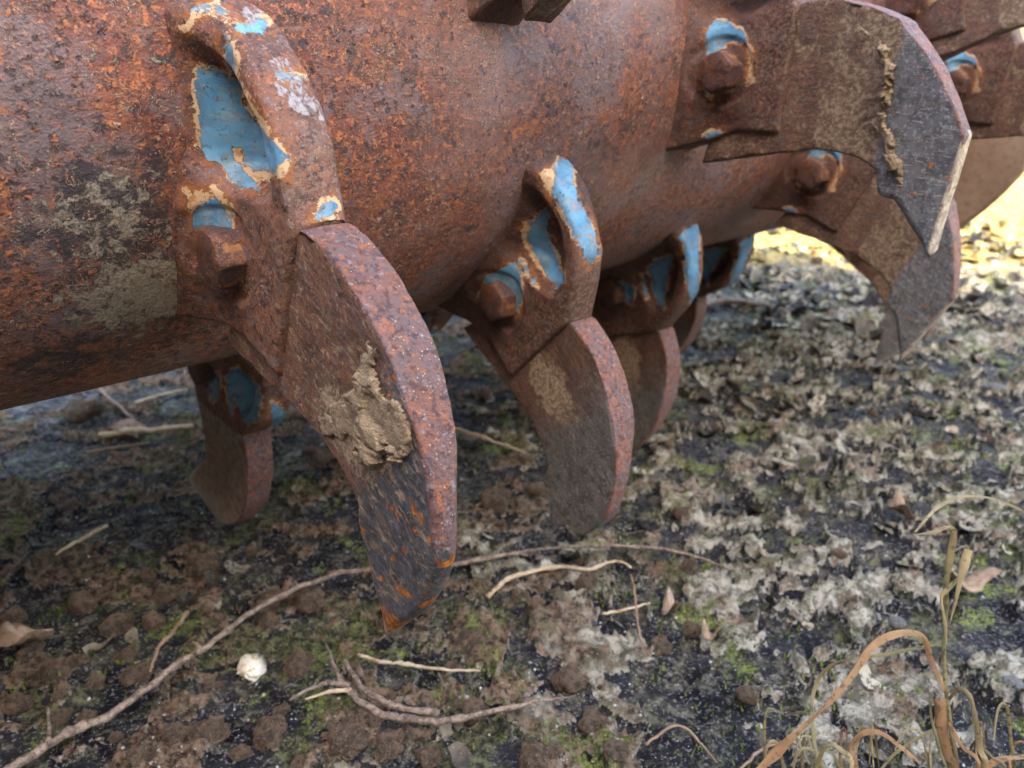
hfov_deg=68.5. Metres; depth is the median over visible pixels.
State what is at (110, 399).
twig
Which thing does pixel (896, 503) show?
leaf scrap
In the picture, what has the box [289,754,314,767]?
soil clod
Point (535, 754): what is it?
soil clod
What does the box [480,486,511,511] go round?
soil clod
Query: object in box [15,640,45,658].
soil clod
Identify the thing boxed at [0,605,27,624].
soil clod
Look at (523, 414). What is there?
soil clod
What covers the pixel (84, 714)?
soil clod
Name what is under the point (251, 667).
white stone
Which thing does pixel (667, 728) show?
dry stalk
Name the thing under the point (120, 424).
leaf scrap
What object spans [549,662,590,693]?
soil clod
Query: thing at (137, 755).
soil clod
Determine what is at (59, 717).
soil clod
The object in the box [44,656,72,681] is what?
soil clod
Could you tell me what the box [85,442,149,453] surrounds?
dry stalk
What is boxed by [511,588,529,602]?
soil clod
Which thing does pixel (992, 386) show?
pebble
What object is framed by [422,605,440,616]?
soil clod
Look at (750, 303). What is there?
twig
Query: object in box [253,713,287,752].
soil clod
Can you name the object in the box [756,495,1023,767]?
dry grass
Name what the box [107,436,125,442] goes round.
soil clod
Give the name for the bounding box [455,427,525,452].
dry stalk
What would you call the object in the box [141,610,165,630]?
soil clod
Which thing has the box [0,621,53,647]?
leaf scrap
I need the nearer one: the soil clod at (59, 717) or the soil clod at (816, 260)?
the soil clod at (59, 717)
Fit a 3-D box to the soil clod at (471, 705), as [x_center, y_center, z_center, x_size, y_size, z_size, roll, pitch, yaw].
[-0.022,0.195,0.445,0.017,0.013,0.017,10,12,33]
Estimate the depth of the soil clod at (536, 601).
0.52 m
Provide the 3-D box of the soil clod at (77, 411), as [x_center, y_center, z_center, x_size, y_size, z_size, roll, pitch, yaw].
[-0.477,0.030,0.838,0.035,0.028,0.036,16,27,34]
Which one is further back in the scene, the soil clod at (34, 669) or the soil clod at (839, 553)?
the soil clod at (839, 553)
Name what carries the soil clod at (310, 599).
on the ground at (156, 499)
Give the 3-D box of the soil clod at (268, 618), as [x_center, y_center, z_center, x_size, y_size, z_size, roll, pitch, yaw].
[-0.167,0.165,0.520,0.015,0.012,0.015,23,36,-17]
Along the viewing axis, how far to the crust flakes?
0.91 m
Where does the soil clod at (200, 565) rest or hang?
on the ground at (156, 499)
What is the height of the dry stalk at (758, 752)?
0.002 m
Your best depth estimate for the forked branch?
0.43 m
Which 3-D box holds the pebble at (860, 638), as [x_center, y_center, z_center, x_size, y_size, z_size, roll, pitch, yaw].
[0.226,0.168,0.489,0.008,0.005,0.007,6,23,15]
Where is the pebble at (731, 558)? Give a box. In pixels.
[729,556,738,562]
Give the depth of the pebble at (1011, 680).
0.46 m
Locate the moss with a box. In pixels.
[5,242,1023,767]
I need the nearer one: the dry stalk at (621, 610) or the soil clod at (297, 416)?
the dry stalk at (621, 610)
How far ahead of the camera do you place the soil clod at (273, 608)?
0.53 m
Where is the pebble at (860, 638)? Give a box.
[854,637,866,645]
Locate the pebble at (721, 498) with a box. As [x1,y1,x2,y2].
[715,495,724,502]
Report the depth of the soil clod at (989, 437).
0.78 m
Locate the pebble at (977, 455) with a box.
[966,451,979,458]
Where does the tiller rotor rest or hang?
on the ground at (156, 499)
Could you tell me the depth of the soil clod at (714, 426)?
0.81 m
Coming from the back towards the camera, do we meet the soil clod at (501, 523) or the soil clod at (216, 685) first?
the soil clod at (501, 523)
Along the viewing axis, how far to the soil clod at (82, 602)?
0.52 m
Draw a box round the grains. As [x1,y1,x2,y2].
[4,238,1022,767]
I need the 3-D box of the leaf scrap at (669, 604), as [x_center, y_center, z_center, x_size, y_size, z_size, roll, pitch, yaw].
[0.109,0.150,0.517,0.011,0.014,0.020,0,22,0]
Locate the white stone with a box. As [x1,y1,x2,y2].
[236,653,266,684]
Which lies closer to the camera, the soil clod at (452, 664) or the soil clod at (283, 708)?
the soil clod at (283, 708)
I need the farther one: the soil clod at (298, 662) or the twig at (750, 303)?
the twig at (750, 303)
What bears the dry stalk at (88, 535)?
on the ground at (156, 499)
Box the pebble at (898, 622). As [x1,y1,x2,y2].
[888,616,906,628]
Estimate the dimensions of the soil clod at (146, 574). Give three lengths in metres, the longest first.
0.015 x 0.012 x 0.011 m
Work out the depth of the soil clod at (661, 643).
0.49 m
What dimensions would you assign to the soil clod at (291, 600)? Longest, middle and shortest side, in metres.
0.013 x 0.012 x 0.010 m
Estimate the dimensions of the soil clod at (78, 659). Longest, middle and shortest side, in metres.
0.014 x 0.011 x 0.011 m
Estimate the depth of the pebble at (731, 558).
0.58 m
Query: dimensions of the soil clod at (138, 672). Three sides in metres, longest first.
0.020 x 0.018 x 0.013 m
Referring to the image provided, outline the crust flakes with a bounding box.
[40,219,1023,767]
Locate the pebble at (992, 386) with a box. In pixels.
[982,382,1005,392]
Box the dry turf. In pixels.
[754,174,1023,259]
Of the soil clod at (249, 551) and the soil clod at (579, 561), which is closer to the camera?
the soil clod at (579, 561)
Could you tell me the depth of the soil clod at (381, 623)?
0.51 m
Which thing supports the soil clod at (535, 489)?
on the ground at (156, 499)
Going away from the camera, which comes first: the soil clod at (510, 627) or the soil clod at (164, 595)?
the soil clod at (510, 627)
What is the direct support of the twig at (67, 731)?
on the ground at (156, 499)
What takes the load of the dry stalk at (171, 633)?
on the ground at (156, 499)
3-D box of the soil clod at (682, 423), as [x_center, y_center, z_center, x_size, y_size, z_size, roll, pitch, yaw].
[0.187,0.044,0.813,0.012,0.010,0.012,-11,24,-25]
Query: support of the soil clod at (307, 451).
on the ground at (156, 499)
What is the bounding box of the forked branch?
[289,643,574,725]
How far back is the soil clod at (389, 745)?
0.42 m
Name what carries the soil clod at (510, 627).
on the ground at (156, 499)
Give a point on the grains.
(516, 556)
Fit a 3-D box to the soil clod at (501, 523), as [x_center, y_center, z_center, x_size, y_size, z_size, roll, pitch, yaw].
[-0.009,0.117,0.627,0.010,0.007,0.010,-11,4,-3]
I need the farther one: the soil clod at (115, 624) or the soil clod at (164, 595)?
the soil clod at (164, 595)
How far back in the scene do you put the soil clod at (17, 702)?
0.44 m
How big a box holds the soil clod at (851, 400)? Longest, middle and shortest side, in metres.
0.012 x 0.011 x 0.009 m
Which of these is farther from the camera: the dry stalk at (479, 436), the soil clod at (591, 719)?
the dry stalk at (479, 436)
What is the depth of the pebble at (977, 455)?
0.73 m
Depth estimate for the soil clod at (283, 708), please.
0.44 m
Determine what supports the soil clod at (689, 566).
on the ground at (156, 499)
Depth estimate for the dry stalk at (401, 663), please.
0.46 m
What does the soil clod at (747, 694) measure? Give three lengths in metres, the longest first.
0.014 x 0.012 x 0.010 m
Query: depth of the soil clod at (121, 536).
0.61 m
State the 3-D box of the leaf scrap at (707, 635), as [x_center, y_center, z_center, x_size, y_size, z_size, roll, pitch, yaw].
[0.130,0.158,0.485,0.017,0.015,0.007,0,22,0]
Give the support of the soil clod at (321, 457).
on the ground at (156, 499)
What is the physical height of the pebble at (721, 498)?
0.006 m
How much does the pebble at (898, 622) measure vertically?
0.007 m
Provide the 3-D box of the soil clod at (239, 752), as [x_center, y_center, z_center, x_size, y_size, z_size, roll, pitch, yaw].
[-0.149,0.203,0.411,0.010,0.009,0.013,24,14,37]
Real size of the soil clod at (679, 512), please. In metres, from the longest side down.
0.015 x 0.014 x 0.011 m
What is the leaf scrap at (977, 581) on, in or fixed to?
on the ground at (156, 499)
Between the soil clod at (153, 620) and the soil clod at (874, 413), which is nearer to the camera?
the soil clod at (153, 620)
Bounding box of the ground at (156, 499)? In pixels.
[0,173,1023,767]
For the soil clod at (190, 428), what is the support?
on the ground at (156, 499)
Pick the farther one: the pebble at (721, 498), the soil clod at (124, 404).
the soil clod at (124, 404)
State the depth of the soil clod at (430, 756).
0.41 m
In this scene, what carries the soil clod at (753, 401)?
on the ground at (156, 499)
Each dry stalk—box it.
[54,524,107,555]
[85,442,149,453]
[98,423,192,437]
[134,388,187,403]
[149,611,188,672]
[357,653,479,671]
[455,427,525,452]
[485,560,631,598]
[602,602,649,614]
[630,574,643,650]
[645,724,717,763]
[739,742,809,767]
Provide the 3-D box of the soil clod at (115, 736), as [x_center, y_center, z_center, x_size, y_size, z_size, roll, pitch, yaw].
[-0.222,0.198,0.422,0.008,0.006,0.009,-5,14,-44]
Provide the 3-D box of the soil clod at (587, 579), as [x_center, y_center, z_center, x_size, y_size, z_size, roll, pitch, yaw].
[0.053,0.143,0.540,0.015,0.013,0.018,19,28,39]
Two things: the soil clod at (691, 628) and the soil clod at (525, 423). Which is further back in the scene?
the soil clod at (525, 423)
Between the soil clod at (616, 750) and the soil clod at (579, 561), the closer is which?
the soil clod at (616, 750)
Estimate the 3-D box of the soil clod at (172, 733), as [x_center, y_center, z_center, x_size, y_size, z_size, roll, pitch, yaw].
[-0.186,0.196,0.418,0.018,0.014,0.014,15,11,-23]
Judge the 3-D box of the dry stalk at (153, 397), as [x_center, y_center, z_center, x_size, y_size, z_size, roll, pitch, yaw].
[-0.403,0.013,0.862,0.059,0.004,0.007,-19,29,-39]
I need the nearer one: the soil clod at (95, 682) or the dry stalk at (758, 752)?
the dry stalk at (758, 752)
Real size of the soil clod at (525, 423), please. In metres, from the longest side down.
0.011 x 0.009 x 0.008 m
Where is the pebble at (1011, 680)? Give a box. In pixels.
[1002,674,1023,690]
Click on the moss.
(949, 512)
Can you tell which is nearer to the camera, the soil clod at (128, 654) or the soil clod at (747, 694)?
the soil clod at (747, 694)
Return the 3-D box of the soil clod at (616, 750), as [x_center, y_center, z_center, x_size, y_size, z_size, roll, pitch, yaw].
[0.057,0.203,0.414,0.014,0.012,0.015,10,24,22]
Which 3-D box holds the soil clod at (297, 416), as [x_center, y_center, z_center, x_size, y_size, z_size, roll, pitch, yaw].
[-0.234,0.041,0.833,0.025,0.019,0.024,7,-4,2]
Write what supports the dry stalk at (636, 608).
on the ground at (156, 499)
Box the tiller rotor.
[0,0,1023,633]
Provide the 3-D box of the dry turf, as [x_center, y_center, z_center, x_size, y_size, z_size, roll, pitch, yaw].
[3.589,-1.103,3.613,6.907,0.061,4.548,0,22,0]
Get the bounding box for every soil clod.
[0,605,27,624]
[2,692,34,715]
[9,651,55,687]
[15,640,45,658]
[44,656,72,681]
[50,707,72,729]
[62,398,102,422]
[67,588,97,615]
[69,654,89,667]
[76,708,97,721]
[85,674,105,689]
[98,611,135,637]
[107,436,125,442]
[108,731,123,742]
[113,645,138,662]
[114,401,128,410]
[117,533,124,539]
[118,662,152,686]
[126,745,148,765]
[139,567,155,582]
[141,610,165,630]
[153,585,177,605]
[160,721,188,746]
[181,422,192,430]
[185,553,220,578]
[187,713,230,745]
[203,680,223,692]
[228,744,253,761]
[245,547,255,555]
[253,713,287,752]
[256,586,285,614]
[257,611,280,628]
[272,702,290,714]
[282,648,316,678]
[284,593,298,606]
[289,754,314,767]
[290,412,306,421]
[296,586,324,613]
[301,445,318,455]
[310,448,333,467]
[319,714,369,760]
[372,728,402,763]
[379,617,383,629]
[414,743,442,767]
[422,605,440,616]
[443,659,457,673]
[460,697,489,724]
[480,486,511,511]
[495,519,506,526]
[501,622,515,631]
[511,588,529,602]
[517,405,528,419]
[517,740,551,767]
[522,422,528,428]
[525,481,550,498]
[527,596,545,612]
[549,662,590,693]
[574,558,583,564]
[575,571,598,590]
[578,706,612,735]
[602,739,628,761]
[646,634,671,656]
[673,506,688,520]
[679,420,689,426]
[680,557,697,573]
[682,619,701,636]
[710,422,722,431]
[734,685,758,704]
[738,396,759,406]
[810,256,822,264]
[832,547,847,559]
[847,398,855,403]
[870,410,878,416]
[978,433,992,442]
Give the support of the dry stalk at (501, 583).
on the ground at (156, 499)
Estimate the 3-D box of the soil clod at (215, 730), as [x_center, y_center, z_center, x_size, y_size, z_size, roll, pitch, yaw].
[-0.170,0.196,0.421,0.021,0.015,0.023,31,44,24]
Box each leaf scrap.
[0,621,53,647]
[91,418,144,436]
[662,586,680,614]
[701,619,727,640]
[887,487,915,520]
[940,567,1001,591]
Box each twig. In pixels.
[3,543,735,767]
[96,388,136,420]
[707,297,790,314]
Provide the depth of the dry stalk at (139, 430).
0.77 m
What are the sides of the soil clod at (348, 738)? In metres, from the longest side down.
0.030 x 0.027 x 0.025 m
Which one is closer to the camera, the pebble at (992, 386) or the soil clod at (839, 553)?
the soil clod at (839, 553)
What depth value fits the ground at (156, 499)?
0.57 m

